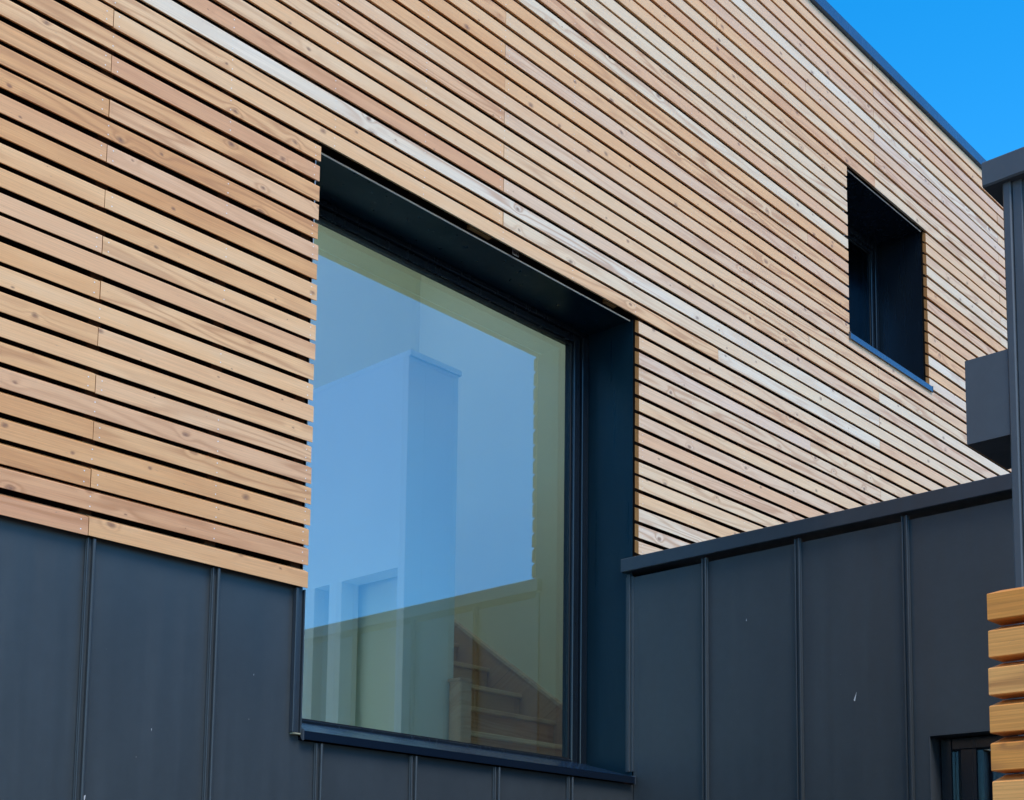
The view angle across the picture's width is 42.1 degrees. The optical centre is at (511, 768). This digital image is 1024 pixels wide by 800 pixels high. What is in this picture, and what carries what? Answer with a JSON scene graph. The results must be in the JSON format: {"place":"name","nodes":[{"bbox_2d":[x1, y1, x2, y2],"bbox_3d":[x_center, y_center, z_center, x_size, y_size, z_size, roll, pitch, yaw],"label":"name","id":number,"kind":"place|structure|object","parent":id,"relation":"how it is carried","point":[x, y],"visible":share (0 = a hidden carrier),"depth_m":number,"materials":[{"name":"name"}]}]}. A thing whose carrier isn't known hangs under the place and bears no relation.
{"place":"outdoors","nodes":[
{"label":"outdoors","id":0,"kind":"place"},
{"bbox_2d":[448,619,561,756],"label":"staircase","id":1,"kind":"structure","parent":0,"point":[496,699],"depth_m":7.99,"materials":[{"name":"brown wood"}]},
{"bbox_2d":[0,0,1018,799],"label":"timber clad house","id":2,"kind":"structure","parent":0,"point":[358,358],"depth_m":6.16,"materials":[{"name":"wood"}]},
{"bbox_2d":[299,152,635,784],"bbox_3d":[-0.212,-1.138,5.781,0.397,2.294,1.974,-5,-9,43],"label":"window","id":3,"kind":"structure","parent":2,"relation":"in","point":[597,340],"depth_m":6.42,"materials":[{"name":"paint"}]},
{"bbox_2d":[842,170,932,392],"bbox_3d":[2.278,-3.104,8.680,0.439,1.137,1.109,-5,-9,43],"label":"window","id":4,"kind":"structure","parent":2,"relation":"in","point":[889,244],"depth_m":9.03,"materials":[{"name":"paint"}]},
{"bbox_2d":[621,473,1020,799],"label":"metal clad annex","id":5,"kind":"object","parent":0,"point":[841,655],"visible":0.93,"depth_m":5.62,"materials":[{"name":"paint"}]},
{"bbox_2d":[929,734,1017,799],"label":"window","id":6,"kind":"structure","parent":5,"relation":"in","point":[971,749],"depth_m":5.26,"materials":[{"name":"paint"}]},
{"bbox_2d":[826,0,1023,160],"label":"sky","id":7,"kind":"structure","parent":0,"point":[965,58],"materials":[{"name":"blue"}]},
{"bbox_2d":[965,147,1023,772],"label":"metal clad outbuilding","id":8,"kind":"structure","parent":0,"point":[994,385],"depth_m":3.16,"materials":[{"name":"grey metal"}]},
{"bbox_2d":[987,587,1023,799],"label":"slatted timber screen","id":9,"kind":"object","parent":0,"point":[1005,643],"visible":1,"depth_m":2.72,"materials":[{"name":"brown wood"}]}
]}

